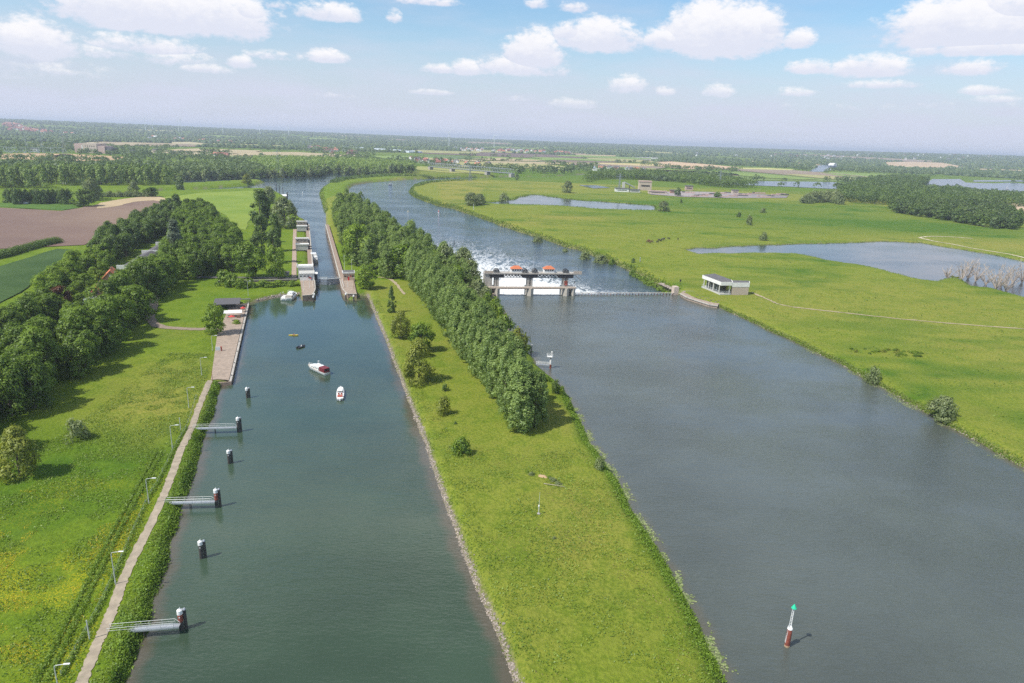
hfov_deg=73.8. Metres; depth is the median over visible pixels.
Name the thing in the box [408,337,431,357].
olive tree
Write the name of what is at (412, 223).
poplar tree
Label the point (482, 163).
distant field
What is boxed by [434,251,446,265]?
poplar tree
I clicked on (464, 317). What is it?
poplar tree
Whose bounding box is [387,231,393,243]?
poplar tree
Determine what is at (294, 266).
lock path
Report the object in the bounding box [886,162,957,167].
stubble strip
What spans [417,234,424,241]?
poplar tree
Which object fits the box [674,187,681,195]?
lone tree
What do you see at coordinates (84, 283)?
garden tree
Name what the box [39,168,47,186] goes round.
plantation tree
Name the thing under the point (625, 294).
trestle weir
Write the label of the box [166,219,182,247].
column poplar
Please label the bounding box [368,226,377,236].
poplar tree
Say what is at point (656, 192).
industrial hall
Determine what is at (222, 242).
oak tree
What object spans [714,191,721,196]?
bush
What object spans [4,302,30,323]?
oak tree
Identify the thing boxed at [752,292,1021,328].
farm track
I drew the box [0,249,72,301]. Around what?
crop field
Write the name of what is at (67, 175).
plantation tree
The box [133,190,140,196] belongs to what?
hedge tree
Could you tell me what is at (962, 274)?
dead tree
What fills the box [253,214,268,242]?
avenue tree
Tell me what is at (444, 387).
shrub
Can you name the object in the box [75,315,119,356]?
oak tree
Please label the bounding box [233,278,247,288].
hedge bush
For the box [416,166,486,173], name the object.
bridge meadow
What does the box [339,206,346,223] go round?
poplar tree
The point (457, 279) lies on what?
poplar tree
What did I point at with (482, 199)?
willow tree
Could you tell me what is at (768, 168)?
yellow field
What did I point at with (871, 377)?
bush
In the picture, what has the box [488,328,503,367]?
poplar tree
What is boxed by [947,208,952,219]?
woodland tree
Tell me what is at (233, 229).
oak tree
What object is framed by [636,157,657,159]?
glass field
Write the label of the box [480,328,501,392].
poplar tree
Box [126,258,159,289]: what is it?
oak tree
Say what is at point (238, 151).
distant field
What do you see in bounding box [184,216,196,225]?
oak tree
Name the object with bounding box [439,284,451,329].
poplar tree
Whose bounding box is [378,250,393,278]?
poplar tree
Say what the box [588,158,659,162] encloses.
distant field
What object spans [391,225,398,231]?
poplar tree
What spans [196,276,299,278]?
dike road
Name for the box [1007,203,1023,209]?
bare field
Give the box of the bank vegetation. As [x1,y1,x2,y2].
[89,393,215,682]
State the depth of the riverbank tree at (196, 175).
1229.83 m
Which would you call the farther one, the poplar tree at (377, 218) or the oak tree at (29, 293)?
the poplar tree at (377, 218)
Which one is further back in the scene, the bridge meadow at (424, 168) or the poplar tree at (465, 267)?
the bridge meadow at (424, 168)
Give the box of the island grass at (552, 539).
[370,299,716,682]
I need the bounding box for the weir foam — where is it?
[499,284,556,293]
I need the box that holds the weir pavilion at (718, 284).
[701,274,749,294]
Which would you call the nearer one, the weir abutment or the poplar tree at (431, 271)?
the poplar tree at (431, 271)
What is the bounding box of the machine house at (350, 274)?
[342,270,354,280]
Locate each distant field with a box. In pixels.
[87,142,176,145]
[99,142,196,146]
[172,148,261,152]
[186,143,288,146]
[202,135,240,136]
[228,152,354,155]
[230,153,324,156]
[375,156,454,159]
[413,150,479,153]
[450,161,564,168]
[467,142,511,144]
[471,150,516,152]
[475,156,553,160]
[480,158,540,160]
[483,161,559,163]
[485,146,548,148]
[532,157,608,160]
[556,155,650,158]
[574,163,664,168]
[576,154,615,155]
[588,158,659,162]
[597,167,708,173]
[648,169,739,175]
[694,171,812,179]
[721,168,866,176]
[787,174,851,179]
[799,154,874,157]
[826,172,910,176]
[827,156,931,161]
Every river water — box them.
[349,174,668,294]
[495,295,1023,682]
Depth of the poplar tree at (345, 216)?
574.92 m
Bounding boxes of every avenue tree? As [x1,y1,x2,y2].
[248,189,271,223]
[248,232,265,253]
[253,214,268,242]
[265,229,280,261]
[267,214,281,247]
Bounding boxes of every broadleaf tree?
[88,238,101,249]
[94,229,105,239]
[96,239,113,260]
[100,236,118,259]
[103,220,111,225]
[103,229,112,234]
[106,224,118,234]
[106,227,117,235]
[109,234,123,258]
[116,217,127,224]
[120,234,133,256]
[121,226,134,246]
[125,232,136,248]
[129,226,142,247]
[133,222,142,242]
[137,221,152,239]
[141,221,154,242]
[142,217,154,233]
[150,219,162,237]
[156,214,167,220]
[156,218,167,235]
[164,212,170,220]
[172,196,182,206]
[333,216,337,226]
[340,223,374,264]
[370,259,380,273]
[377,255,388,275]
[387,244,409,278]
[408,321,435,349]
[451,260,460,266]
[453,265,465,283]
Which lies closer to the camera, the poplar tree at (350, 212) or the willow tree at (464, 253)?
the willow tree at (464, 253)
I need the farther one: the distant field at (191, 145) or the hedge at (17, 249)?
the distant field at (191, 145)
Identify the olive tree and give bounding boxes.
[390,309,412,339]
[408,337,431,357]
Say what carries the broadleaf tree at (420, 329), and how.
on the ground at (472, 415)
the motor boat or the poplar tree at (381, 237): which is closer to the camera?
the motor boat
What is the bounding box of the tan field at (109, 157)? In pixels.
[1,153,124,160]
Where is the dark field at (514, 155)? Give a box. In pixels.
[425,152,593,158]
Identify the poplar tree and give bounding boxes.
[332,201,339,216]
[336,212,343,235]
[338,219,346,244]
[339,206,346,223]
[342,214,349,231]
[342,217,352,242]
[345,195,353,202]
[347,207,352,216]
[350,243,363,266]
[354,214,364,224]
[357,248,369,265]
[358,191,364,199]
[361,238,375,269]
[361,245,379,271]
[362,225,370,236]
[364,208,372,217]
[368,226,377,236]
[368,233,379,247]
[369,216,374,222]
[373,207,380,215]
[373,216,381,223]
[377,222,385,233]
[377,241,388,251]
[378,234,386,243]
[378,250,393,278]
[380,215,387,226]
[381,244,391,269]
[385,217,393,228]
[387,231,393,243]
[388,236,397,252]
[390,216,397,225]
[390,241,398,251]
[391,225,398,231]
[398,226,409,240]
[400,238,409,275]
[402,249,409,280]
[404,244,415,276]
[406,225,415,234]
[406,251,419,285]
[406,255,415,283]
[407,219,417,231]
[408,233,417,240]
[408,257,420,291]
[412,258,420,292]
[413,241,422,250]
[413,259,426,296]
[416,227,425,238]
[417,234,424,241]
[417,267,427,297]
[418,249,425,260]
[419,261,431,302]
[420,271,432,306]
[423,236,430,246]
[424,265,436,308]
[425,233,434,243]
[426,275,437,313]
[429,276,445,318]
[431,273,442,315]
[432,257,440,270]
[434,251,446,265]
[434,263,439,273]
[434,286,444,323]
[435,288,445,327]
[436,241,448,262]
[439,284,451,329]
[440,267,451,278]
[441,283,457,332]
[442,290,460,337]
[444,273,454,285]
[447,256,455,266]
[447,294,462,343]
[448,296,469,349]
[449,305,466,354]
[451,270,459,284]
[453,275,463,285]
[455,279,463,287]
[456,310,472,359]
[458,319,475,361]
[459,257,466,266]
[460,262,473,283]
[460,287,474,303]
[465,318,486,374]
[465,319,479,366]
[466,302,479,328]
[470,299,487,318]
[471,306,491,359]
[471,325,487,375]
[474,335,494,385]
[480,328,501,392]
[481,303,495,319]
[481,316,489,333]
[483,340,501,398]
[486,318,501,334]
[487,310,496,327]
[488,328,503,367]
[489,346,508,402]
[494,343,515,411]
[497,318,507,336]
[497,330,517,383]
[497,355,518,418]
[499,342,518,387]
[503,356,534,429]
[504,374,539,434]
[510,336,527,359]
[513,348,526,359]
[521,362,539,416]
[526,368,549,426]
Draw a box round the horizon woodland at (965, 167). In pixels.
[0,118,1023,178]
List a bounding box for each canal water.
[125,284,513,682]
[174,173,366,278]
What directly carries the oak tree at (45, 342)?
on the ground at (472, 415)
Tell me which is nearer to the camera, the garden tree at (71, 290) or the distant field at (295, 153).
the garden tree at (71, 290)
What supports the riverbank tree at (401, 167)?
on the ground at (472, 415)
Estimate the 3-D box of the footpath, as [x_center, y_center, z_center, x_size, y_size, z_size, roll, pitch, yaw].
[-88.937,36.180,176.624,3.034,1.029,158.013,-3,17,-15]
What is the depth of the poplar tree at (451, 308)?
296.63 m
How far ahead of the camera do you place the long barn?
462.58 m
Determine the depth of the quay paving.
291.31 m
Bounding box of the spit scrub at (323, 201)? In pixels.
[319,185,329,211]
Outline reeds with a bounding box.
[569,397,738,673]
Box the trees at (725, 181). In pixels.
[583,169,757,187]
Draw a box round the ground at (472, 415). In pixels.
[0,121,1023,682]
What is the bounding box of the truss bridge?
[428,163,514,176]
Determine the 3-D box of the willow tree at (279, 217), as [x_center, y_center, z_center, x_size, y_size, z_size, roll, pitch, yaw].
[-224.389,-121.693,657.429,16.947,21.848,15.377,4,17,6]
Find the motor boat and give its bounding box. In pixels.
[336,386,343,400]
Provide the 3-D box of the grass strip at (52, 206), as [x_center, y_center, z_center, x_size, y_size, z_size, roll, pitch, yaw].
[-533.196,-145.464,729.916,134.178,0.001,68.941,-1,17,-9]
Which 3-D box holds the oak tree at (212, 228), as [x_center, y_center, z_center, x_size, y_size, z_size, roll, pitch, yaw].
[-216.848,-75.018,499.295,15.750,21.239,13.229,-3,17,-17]
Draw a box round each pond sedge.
[486,194,658,209]
[684,240,1023,296]
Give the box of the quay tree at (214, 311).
[199,303,226,333]
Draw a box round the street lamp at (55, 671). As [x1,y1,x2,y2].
[54,663,69,682]
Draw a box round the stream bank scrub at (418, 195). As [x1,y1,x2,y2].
[408,186,455,208]
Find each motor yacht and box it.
[285,291,296,300]
[311,252,317,262]
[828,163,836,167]
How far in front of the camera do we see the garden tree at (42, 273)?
354.73 m
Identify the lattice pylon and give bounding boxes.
[56,132,66,154]
[467,165,473,180]
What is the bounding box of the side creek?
[973,180,1023,181]
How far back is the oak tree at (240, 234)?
503.23 m
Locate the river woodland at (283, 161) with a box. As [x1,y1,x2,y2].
[243,154,416,173]
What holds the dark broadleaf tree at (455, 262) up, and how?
on the ground at (472, 415)
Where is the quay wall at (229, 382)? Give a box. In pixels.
[218,303,248,385]
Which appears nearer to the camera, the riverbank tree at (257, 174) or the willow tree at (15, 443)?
the willow tree at (15, 443)
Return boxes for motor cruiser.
[308,361,329,375]
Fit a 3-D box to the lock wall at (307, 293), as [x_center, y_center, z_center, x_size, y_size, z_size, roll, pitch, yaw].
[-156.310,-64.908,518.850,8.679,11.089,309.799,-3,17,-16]
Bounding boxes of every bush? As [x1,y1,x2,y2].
[214,269,232,286]
[223,272,238,287]
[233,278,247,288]
[245,278,257,287]
[257,280,271,287]
[264,282,278,287]
[274,280,284,285]
[285,280,299,286]
[450,436,471,456]
[483,291,493,307]
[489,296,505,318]
[499,192,509,201]
[499,313,515,330]
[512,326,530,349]
[524,345,532,354]
[552,379,560,393]
[559,386,564,394]
[566,401,573,410]
[593,457,606,471]
[609,257,614,264]
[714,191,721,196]
[746,214,752,225]
[758,231,768,240]
[799,193,811,203]
[800,192,813,203]
[810,190,819,202]
[811,191,821,202]
[824,189,831,201]
[829,189,841,202]
[832,192,845,204]
[862,364,881,384]
[924,394,959,424]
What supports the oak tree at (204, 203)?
on the ground at (472, 415)
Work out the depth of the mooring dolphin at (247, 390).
237.34 m
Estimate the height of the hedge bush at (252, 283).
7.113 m
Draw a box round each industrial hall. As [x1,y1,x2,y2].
[615,188,628,191]
[629,189,639,192]
[647,190,667,193]
[685,185,692,190]
[731,189,738,193]
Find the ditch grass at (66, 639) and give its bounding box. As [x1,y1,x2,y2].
[31,425,187,682]
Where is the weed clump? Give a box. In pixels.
[548,476,556,482]
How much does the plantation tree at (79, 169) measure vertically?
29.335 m
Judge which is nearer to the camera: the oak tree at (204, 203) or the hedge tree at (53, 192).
the oak tree at (204, 203)
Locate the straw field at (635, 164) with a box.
[555,162,664,165]
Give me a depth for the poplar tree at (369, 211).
621.06 m
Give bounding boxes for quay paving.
[211,303,246,379]
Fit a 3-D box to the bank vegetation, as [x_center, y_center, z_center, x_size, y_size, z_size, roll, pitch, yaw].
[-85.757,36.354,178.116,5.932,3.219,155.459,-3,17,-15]
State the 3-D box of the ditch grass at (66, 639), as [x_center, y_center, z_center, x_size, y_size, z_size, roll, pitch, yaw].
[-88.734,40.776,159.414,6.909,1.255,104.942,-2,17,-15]
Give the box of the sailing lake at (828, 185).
[737,181,843,188]
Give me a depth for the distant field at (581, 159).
3226.78 m
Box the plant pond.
[581,185,609,187]
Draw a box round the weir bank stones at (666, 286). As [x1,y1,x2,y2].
[658,283,671,289]
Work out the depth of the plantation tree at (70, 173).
1000.82 m
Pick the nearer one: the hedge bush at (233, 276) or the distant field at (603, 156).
the hedge bush at (233, 276)
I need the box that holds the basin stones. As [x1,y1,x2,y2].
[256,292,299,300]
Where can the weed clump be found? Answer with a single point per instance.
(552, 479)
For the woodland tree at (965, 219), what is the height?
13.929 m
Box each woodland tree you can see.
[886,199,895,208]
[893,202,902,212]
[900,205,908,213]
[907,204,913,214]
[912,206,922,215]
[921,207,931,216]
[931,208,938,218]
[937,208,949,219]
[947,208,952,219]
[951,210,959,221]
[959,214,968,222]
[967,215,978,224]
[973,215,983,225]
[980,214,990,226]
[989,216,999,228]
[994,217,1004,227]
[1000,214,1009,227]
[1006,219,1017,229]
[1014,216,1022,227]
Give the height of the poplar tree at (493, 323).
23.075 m
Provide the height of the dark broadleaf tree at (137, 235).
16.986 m
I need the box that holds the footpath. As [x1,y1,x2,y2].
[75,380,211,682]
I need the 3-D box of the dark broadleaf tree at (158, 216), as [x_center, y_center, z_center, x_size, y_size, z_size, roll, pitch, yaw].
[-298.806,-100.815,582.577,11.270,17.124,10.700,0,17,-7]
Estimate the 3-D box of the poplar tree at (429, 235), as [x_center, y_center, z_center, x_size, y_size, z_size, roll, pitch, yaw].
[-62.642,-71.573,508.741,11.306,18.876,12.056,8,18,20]
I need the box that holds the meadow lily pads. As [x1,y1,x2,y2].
[800,344,1023,470]
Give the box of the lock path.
[291,229,296,276]
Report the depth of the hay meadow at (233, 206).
838.39 m
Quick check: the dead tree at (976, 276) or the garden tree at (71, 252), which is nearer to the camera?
the garden tree at (71, 252)
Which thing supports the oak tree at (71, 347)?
on the ground at (472, 415)
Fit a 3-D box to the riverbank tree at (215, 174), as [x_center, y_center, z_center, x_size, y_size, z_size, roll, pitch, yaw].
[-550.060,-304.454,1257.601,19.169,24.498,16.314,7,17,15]
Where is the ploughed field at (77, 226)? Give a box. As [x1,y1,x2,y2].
[0,200,159,248]
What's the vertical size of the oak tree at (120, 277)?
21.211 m
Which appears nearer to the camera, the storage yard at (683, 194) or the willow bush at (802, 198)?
the willow bush at (802, 198)
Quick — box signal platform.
[536,351,552,367]
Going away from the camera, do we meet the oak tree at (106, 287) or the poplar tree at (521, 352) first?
the poplar tree at (521, 352)
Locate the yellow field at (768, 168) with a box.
[739,168,792,169]
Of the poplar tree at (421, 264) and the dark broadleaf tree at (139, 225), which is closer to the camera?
the poplar tree at (421, 264)
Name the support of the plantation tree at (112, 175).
on the ground at (472, 415)
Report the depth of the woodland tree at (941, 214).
935.74 m
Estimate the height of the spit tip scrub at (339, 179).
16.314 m
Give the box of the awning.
[223,310,241,315]
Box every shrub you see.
[63,417,91,444]
[435,394,451,415]
[442,383,448,390]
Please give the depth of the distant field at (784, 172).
2523.79 m
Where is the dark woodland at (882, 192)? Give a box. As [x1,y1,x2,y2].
[836,174,1023,205]
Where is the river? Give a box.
[810,164,830,171]
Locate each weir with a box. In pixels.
[467,265,581,297]
[575,293,673,294]
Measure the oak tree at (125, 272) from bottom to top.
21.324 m
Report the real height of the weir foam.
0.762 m
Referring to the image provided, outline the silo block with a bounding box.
[638,180,651,189]
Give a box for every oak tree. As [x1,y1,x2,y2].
[0,306,9,318]
[0,309,25,332]
[0,325,38,352]
[0,327,9,348]
[0,353,23,403]
[0,353,37,419]
[2,321,25,348]
[2,342,31,353]
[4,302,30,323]
[4,345,42,386]
[7,354,54,408]
[13,296,42,319]
[14,325,67,378]
[14,350,59,399]
[20,291,38,297]
[23,319,54,361]
[32,313,61,353]
[33,296,58,318]
[34,287,52,307]
[38,337,61,379]
[40,293,67,317]
[45,280,71,302]
[55,311,98,360]
[57,336,95,378]
[58,305,83,323]
[58,306,94,350]
[59,301,82,317]
[63,328,102,372]
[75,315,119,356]
[79,305,92,312]
[82,278,125,305]
[88,298,97,306]
[89,299,131,348]
[92,293,132,336]
[108,268,134,285]
[108,271,133,287]
[113,301,127,332]
[114,294,137,329]
[117,284,158,323]
[118,285,150,317]
[124,262,148,290]
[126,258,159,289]
[130,261,168,297]
[131,255,152,284]
[146,252,162,259]
[149,257,176,291]
[156,240,175,252]
[157,253,181,281]
[159,244,178,269]
[159,258,179,285]
[170,214,181,220]
[172,249,187,275]
[174,239,188,249]
[176,246,190,253]
[177,253,198,279]
[180,198,189,206]
[180,225,195,233]
[181,203,191,209]
[181,234,189,239]
[182,214,189,223]
[182,242,199,254]
[184,206,192,213]
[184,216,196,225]
[185,223,199,234]
[185,235,201,244]
[187,250,208,275]
[190,213,200,217]
[195,223,207,230]
[196,227,209,234]
[197,209,209,215]
[199,234,210,242]
[200,244,216,274]
[201,201,210,207]
[202,221,213,227]
[202,239,220,263]
[207,205,219,215]
[207,244,223,271]
[208,224,217,232]
[209,209,220,216]
[213,227,227,238]
[213,231,225,240]
[215,223,228,230]
[216,239,229,262]
[219,243,234,268]
[219,244,239,271]
[226,221,242,236]
[226,226,242,239]
[226,232,241,242]
[226,237,238,251]
[227,227,239,243]
[227,233,238,244]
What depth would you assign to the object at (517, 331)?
290.81 m
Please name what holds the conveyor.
on the ground at (472, 415)
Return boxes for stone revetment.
[367,294,524,682]
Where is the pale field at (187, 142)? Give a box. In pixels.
[172,142,202,143]
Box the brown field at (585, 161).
[541,160,650,162]
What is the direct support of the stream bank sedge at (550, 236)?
on the ground at (472, 415)
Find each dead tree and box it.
[942,267,958,277]
[953,259,978,279]
[960,254,987,278]
[973,262,993,281]
[979,273,999,284]
[983,262,1016,288]
[996,267,1018,286]
[1001,273,1020,291]
[1005,263,1023,283]
[1015,260,1023,282]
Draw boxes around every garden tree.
[29,272,50,291]
[31,274,50,295]
[38,272,63,293]
[45,262,60,269]
[46,266,65,285]
[56,258,74,271]
[59,268,73,286]
[61,255,82,271]
[61,287,78,301]
[63,250,78,264]
[64,261,82,275]
[65,273,80,286]
[67,282,83,295]
[73,292,86,301]
[75,273,93,287]
[78,254,94,272]
[80,253,95,265]
[83,246,97,261]
[84,285,92,295]
[87,267,98,282]
[91,250,104,267]
[95,242,116,258]
[96,251,114,266]
[96,270,105,279]
[97,258,110,272]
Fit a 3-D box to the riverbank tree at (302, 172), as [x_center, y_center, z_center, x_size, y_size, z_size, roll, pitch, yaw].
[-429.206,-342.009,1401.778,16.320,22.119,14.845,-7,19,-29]
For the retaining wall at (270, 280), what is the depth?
411.44 m
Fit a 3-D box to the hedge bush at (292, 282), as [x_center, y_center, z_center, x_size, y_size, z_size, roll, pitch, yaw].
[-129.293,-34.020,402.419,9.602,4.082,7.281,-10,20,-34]
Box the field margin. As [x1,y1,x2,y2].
[97,196,164,207]
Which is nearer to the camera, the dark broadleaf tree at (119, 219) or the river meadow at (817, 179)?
the dark broadleaf tree at (119, 219)
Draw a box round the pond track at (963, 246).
[918,236,1023,257]
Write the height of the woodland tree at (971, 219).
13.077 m
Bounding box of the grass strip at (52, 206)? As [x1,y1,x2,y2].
[0,203,77,209]
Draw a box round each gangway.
[107,618,180,637]
[166,496,214,508]
[192,423,236,432]
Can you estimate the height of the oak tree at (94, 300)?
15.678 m
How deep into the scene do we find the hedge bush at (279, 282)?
399.80 m
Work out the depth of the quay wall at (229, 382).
278.52 m
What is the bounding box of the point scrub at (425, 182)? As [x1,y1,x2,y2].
[413,178,475,185]
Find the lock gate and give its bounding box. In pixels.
[315,276,339,284]
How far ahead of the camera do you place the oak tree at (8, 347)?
230.73 m
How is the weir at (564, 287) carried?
on the ground at (472, 415)
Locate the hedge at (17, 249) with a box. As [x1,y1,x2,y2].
[0,236,64,258]
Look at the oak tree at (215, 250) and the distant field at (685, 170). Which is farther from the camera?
the distant field at (685, 170)
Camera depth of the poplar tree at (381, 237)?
477.19 m
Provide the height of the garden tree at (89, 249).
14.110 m
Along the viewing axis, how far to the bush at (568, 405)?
232.57 m
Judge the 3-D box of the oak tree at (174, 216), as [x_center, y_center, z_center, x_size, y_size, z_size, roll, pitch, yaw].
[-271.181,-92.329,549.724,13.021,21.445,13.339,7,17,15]
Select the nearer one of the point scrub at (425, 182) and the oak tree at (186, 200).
the oak tree at (186, 200)
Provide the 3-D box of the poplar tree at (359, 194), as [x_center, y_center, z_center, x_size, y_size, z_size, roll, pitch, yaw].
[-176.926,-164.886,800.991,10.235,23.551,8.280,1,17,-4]
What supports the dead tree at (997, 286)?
on the ground at (472, 415)
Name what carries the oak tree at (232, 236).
on the ground at (472, 415)
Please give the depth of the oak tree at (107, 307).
272.36 m
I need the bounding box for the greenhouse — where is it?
[347,146,421,152]
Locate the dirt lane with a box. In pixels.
[146,295,218,329]
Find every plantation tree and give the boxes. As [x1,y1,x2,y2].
[0,166,7,187]
[5,167,14,187]
[10,166,18,185]
[13,165,21,185]
[19,166,23,183]
[19,167,25,185]
[22,168,31,187]
[28,168,36,187]
[31,166,38,185]
[34,166,42,186]
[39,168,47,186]
[46,164,54,183]
[52,166,57,183]
[57,165,65,184]
[62,166,69,184]
[66,163,74,183]
[68,166,75,182]
[72,166,80,184]
[75,165,85,183]
[85,164,94,177]
[90,167,96,181]
[95,166,104,184]
[97,164,103,183]
[106,168,114,184]
[106,168,115,183]
[112,165,118,180]
[114,169,123,184]
[118,164,125,181]
[124,165,130,181]
[128,168,134,180]
[133,167,138,184]
[134,166,143,182]
[143,167,150,183]
[152,167,159,184]
[155,164,161,181]
[161,165,170,184]
[169,167,174,180]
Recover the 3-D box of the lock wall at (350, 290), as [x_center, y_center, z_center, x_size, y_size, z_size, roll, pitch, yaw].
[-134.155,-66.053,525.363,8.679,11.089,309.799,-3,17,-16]
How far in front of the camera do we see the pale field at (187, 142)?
3726.18 m
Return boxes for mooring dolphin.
[176,607,187,630]
[197,539,206,558]
[213,487,221,507]
[226,448,232,463]
[236,416,241,431]
[245,387,249,397]
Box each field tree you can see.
[70,189,96,206]
[80,177,104,199]
[127,181,139,192]
[142,187,158,196]
[175,173,184,189]
[241,174,251,183]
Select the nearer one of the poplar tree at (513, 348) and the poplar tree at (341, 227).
the poplar tree at (513, 348)
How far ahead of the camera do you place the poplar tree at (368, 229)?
537.90 m
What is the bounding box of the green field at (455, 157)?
[422,155,551,161]
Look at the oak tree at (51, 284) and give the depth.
329.29 m
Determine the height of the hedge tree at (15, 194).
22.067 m
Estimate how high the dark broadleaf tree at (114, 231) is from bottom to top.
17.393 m
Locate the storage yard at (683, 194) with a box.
[650,191,787,197]
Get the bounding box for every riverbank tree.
[191,172,200,179]
[201,170,210,179]
[204,168,211,179]
[209,169,218,179]
[218,174,226,179]
[228,173,235,179]
[237,172,243,178]
[248,170,253,178]
[253,169,260,178]
[264,168,271,177]
[272,169,278,177]
[288,168,293,176]
[293,168,297,176]
[299,170,306,177]
[307,167,312,176]
[334,165,341,173]
[350,168,355,174]
[388,163,395,172]
[397,164,403,172]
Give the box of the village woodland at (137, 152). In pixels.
[0,138,1023,201]
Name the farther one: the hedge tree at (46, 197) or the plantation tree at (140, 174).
the plantation tree at (140, 174)
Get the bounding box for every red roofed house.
[91,284,103,296]
[102,267,116,280]
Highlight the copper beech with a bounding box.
[50,285,72,309]
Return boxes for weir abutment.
[671,279,718,307]
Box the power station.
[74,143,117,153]
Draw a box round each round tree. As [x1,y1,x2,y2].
[230,241,267,278]
[265,244,285,277]
[355,264,378,288]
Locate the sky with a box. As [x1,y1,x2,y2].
[0,0,1023,155]
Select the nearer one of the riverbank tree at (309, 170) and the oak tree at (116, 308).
the oak tree at (116, 308)
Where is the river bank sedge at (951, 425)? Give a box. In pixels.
[685,293,1023,466]
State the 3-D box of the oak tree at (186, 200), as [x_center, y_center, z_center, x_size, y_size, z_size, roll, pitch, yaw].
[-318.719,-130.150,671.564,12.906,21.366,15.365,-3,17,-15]
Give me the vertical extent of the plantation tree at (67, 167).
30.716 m
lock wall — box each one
[300,224,315,300]
[325,224,356,298]
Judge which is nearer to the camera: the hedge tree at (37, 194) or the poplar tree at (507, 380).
the poplar tree at (507, 380)
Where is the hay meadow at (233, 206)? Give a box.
[163,190,255,229]
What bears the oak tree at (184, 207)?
on the ground at (472, 415)
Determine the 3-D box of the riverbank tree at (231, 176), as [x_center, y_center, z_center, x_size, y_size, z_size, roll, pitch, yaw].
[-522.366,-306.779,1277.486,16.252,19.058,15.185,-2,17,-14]
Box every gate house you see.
[295,237,309,249]
[296,221,307,230]
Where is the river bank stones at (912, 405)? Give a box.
[718,306,1023,467]
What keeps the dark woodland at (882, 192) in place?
on the ground at (472, 415)
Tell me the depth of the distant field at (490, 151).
4225.71 m
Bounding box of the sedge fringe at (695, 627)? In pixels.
[545,374,726,682]
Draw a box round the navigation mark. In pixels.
[784,604,796,647]
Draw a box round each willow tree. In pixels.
[0,425,41,483]
[263,186,275,202]
[269,210,286,224]
[270,196,298,228]
[402,337,435,387]
[440,243,453,264]
[454,246,476,270]
[463,192,480,205]
[467,260,481,279]
[470,278,492,296]
[472,193,486,204]
[479,286,493,302]
[532,236,542,242]
[561,181,572,192]
[579,252,591,259]
[594,254,608,263]
[657,201,669,211]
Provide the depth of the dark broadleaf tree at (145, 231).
524.68 m
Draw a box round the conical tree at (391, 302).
[387,285,396,312]
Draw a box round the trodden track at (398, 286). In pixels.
[380,277,404,293]
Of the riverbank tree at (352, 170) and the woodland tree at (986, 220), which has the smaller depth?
the woodland tree at (986, 220)
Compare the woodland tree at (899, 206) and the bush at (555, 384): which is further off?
the woodland tree at (899, 206)
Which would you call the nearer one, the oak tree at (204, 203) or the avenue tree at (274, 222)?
the avenue tree at (274, 222)
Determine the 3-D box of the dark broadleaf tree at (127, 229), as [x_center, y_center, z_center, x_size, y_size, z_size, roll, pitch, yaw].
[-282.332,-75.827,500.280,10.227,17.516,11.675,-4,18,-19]
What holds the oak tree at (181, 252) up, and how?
on the ground at (472, 415)
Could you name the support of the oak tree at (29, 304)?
on the ground at (472, 415)
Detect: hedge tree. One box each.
[2,188,11,202]
[10,188,22,204]
[15,188,25,201]
[23,189,31,202]
[25,188,35,202]
[32,188,45,203]
[40,188,50,203]
[46,189,53,202]
[49,188,58,202]
[56,188,67,204]
[63,188,73,203]
[123,190,132,196]
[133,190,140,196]
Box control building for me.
[297,264,317,280]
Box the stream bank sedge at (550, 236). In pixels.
[409,187,681,291]
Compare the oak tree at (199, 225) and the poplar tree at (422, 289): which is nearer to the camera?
the poplar tree at (422, 289)
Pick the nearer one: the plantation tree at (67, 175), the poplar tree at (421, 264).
the poplar tree at (421, 264)
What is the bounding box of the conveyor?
[619,182,634,188]
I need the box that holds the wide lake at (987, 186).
[927,179,1023,190]
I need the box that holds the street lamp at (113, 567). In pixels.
[111,551,123,584]
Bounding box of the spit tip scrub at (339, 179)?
[327,173,476,183]
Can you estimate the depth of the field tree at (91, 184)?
804.79 m
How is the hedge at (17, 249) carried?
on the ground at (472, 415)
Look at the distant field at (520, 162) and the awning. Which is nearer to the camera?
the awning
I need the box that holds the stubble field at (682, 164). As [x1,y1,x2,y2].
[658,161,730,168]
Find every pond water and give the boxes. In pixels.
[486,195,655,209]
[688,241,1023,296]
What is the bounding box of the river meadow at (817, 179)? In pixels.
[732,171,860,180]
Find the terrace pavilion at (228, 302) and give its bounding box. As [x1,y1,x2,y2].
[213,298,249,306]
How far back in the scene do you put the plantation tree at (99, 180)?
1013.70 m
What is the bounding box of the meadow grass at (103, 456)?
[0,352,209,682]
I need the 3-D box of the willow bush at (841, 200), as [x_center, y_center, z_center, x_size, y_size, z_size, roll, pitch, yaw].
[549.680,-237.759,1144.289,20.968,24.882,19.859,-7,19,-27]
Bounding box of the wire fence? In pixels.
[60,399,194,675]
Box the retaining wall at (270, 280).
[219,279,296,282]
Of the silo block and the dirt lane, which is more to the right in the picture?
the silo block
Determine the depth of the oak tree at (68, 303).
304.09 m
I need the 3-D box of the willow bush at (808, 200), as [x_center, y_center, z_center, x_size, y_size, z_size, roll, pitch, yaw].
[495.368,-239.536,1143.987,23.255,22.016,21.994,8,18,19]
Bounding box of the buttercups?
[0,467,149,662]
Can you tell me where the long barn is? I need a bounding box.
[116,242,159,268]
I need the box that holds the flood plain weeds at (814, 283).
[512,212,1023,441]
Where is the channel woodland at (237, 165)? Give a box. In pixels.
[168,158,266,177]

